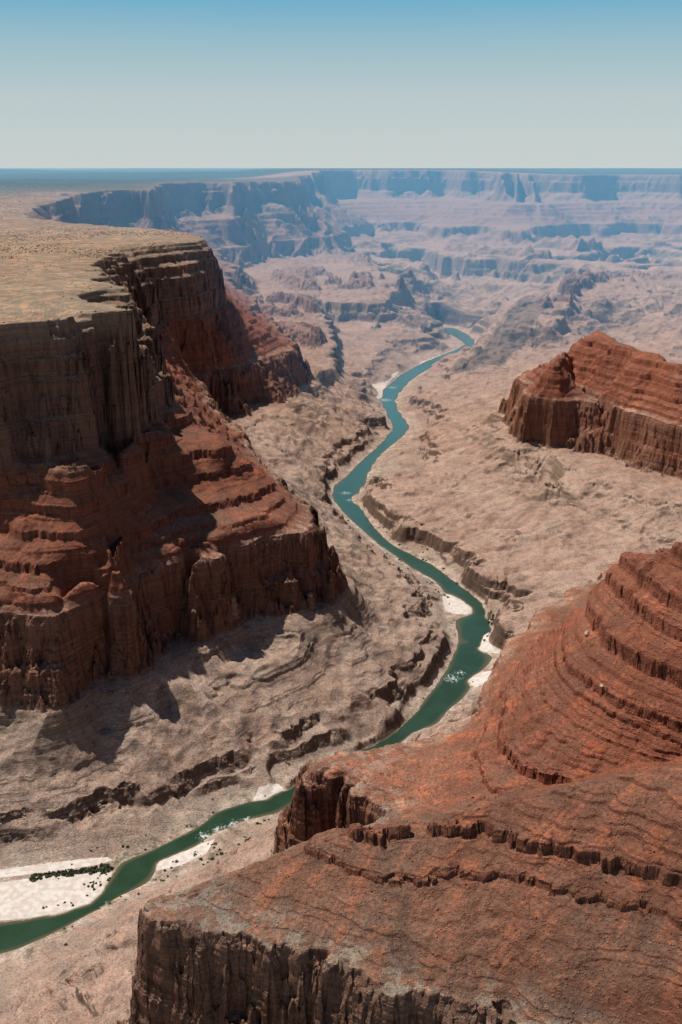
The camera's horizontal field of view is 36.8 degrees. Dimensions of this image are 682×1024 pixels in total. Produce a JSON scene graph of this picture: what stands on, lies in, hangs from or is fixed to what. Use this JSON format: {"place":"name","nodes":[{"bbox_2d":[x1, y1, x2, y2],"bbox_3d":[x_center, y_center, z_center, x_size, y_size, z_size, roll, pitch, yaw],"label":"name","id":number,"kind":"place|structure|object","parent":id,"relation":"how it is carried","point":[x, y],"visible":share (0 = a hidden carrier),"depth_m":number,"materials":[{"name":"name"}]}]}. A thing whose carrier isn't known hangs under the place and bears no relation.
{"place":"outdoors","nodes":[
{"label":"outdoors","id":0,"kind":"place"},
{"bbox_2d":[0,168,335,326],"bbox_3d":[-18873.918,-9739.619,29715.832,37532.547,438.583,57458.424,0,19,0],"label":"plateau","id":1,"kind":"structure","parent":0,"point":[37,286],"depth_m":5652.91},
{"bbox_2d":[0,178,247,258],"bbox_3d":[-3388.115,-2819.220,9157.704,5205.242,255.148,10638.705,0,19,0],"label":"desert scrub","id":2,"kind":"object","parent":1,"relation":"on","point":[72,227],"visible":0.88,"depth_m":5743.82,"materials":[{"name":"green plant"}]},
{"bbox_2d":[0,277,351,718],"bbox_3d":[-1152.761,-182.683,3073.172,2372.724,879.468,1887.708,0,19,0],"label":"canyon wall","id":3,"kind":"structure","parent":0,"point":[153,514],"depth_m":2660.52,"materials":[{"name":"red stone"}]},
{"bbox_2d":[231,597,239,618],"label":"rock pillar","id":4,"kind":"object","parent":3,"relation":"on","point":[235,610],"visible":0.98,"depth_m":2750.35,"materials":[{"name":"brown stone"}]},
{"bbox_2d":[306,592,316,609],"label":"rock pillar","id":5,"kind":"object","parent":3,"relation":"on","point":[310,601],"visible":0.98,"depth_m":2891.24,"materials":[{"name":"brown stone"}]},
{"bbox_2d":[22,183,416,351],"bbox_3d":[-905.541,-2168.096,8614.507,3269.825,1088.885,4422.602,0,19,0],"label":"canyon wall","id":6,"kind":"structure","parent":0,"point":[284,293],"depth_m":9157.06,"materials":[{"name":"brown stone"}]},
{"bbox_2d":[0,327,491,953],"bbox_3d":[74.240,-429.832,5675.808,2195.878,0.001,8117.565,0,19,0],"label":"river","id":7,"kind":"structure","parent":0,"point":[452,685],"depth_m":2866.98,"materials":[{"name":"liquid"}]},
{"bbox_2d":[83,235,414,466],"bbox_3d":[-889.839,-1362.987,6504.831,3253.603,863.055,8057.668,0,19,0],"label":"canyon wall","id":8,"kind":"structure","parent":0,"point":[189,309],"depth_m":5170.71,"materials":[{"name":"brown stone"}]},
{"bbox_2d":[0,175,681,1023],"bbox_3d":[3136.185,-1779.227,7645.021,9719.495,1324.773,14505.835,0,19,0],"label":"canyon floor","id":9,"kind":"structure","parent":0,"point":[508,535],"depth_m":3176.17,"materials":[{"name":"beige stone"}]},
{"bbox_2d":[0,870,112,920],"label":"sandbar","id":10,"kind":"structure","parent":9,"relation":"on","point":[23,899],"depth_m":2079.29,"materials":[{"name":"beige sand"}]},
{"bbox_2d":[0,857,112,877],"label":"sandbar","id":11,"kind":"structure","parent":9,"relation":"on","point":[40,868],"depth_m":2159.11,"materials":[{"name":"beige sand"}]},
{"bbox_2d":[156,839,214,870],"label":"sandbar","id":12,"kind":"structure","parent":9,"relation":"on","point":[183,857],"depth_m":2192.32,"materials":[{"name":"beige sand"}]},
{"bbox_2d":[253,783,283,800],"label":"sandbar","id":13,"kind":"structure","parent":9,"relation":"on","point":[267,791],"depth_m":2417.65,"materials":[{"name":"beige sand"}]},
{"bbox_2d":[372,371,398,398],"bbox_3d":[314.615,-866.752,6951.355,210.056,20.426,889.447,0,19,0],"label":"sandbar","id":14,"kind":"structure","parent":9,"relation":"on","point":[380,387],"depth_m":6910.43,"materials":[{"name":"beige sand"}]},
{"bbox_2d":[115,764,681,1023],"bbox_3d":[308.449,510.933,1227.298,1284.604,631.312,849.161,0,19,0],"label":"rock ridge","id":15,"kind":"object","parent":9,"relation":"on","point":[210,951],"visible":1,"depth_m":1357.99,"materials":[{"name":"brown stone"}]},
{"bbox_2d":[419,354,440,364],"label":"sandbar","id":16,"kind":"structure","parent":9,"relation":"on","point":[421,362],"depth_m":7889.68,"materials":[{"name":"beige sand"}]},
{"bbox_2d":[442,594,472,614],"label":"sandbar","id":17,"kind":"structure","parent":9,"relation":"on","point":[456,605],"depth_m":3448.37,"materials":[{"name":"beige sand"}]},
{"bbox_2d":[273,542,681,853],"bbox_3d":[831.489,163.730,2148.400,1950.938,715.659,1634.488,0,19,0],"label":"rock ridge","id":18,"kind":"object","parent":9,"relation":"on","point":[558,666],"visible":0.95,"depth_m":1693.14,"materials":[{"name":"brown stone"}]},
{"bbox_2d":[467,671,490,686],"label":"sandbar","id":19,"kind":"structure","parent":9,"relation":"on","point":[480,678],"depth_m":2951.84,"materials":[{"name":"beige sand"}]},
{"bbox_2d":[478,631,501,653],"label":"sandbar","id":20,"kind":"structure","parent":9,"relation":"on","point":[486,646],"depth_m":3140.44,"materials":[{"name":"beige sand"}]},
{"bbox_2d":[491,331,681,504],"bbox_3d":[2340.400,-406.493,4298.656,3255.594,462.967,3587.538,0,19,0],"label":"red butte","id":21,"kind":"object","parent":9,"relation":"on","point":[606,407],"visible":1,"depth_m":4464.85,"materials":[{"name":"red stone"}]},
{"bbox_2d":[256,168,681,272],"bbox_3d":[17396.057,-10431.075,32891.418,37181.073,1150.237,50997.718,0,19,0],"label":"canyon wall","id":22,"kind":"structure","parent":0,"point":[525,214],"depth_m":14856.10,"materials":[{"name":"brown stone"}]},
{"bbox_2d":[417,269,681,374],"bbox_3d":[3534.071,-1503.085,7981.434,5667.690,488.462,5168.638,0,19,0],"label":"desert hill","id":23,"kind":"structure","parent":0,"point":[529,327],"depth_m":8419.22,"materials":[{"name":"beige stone"}]}
]}

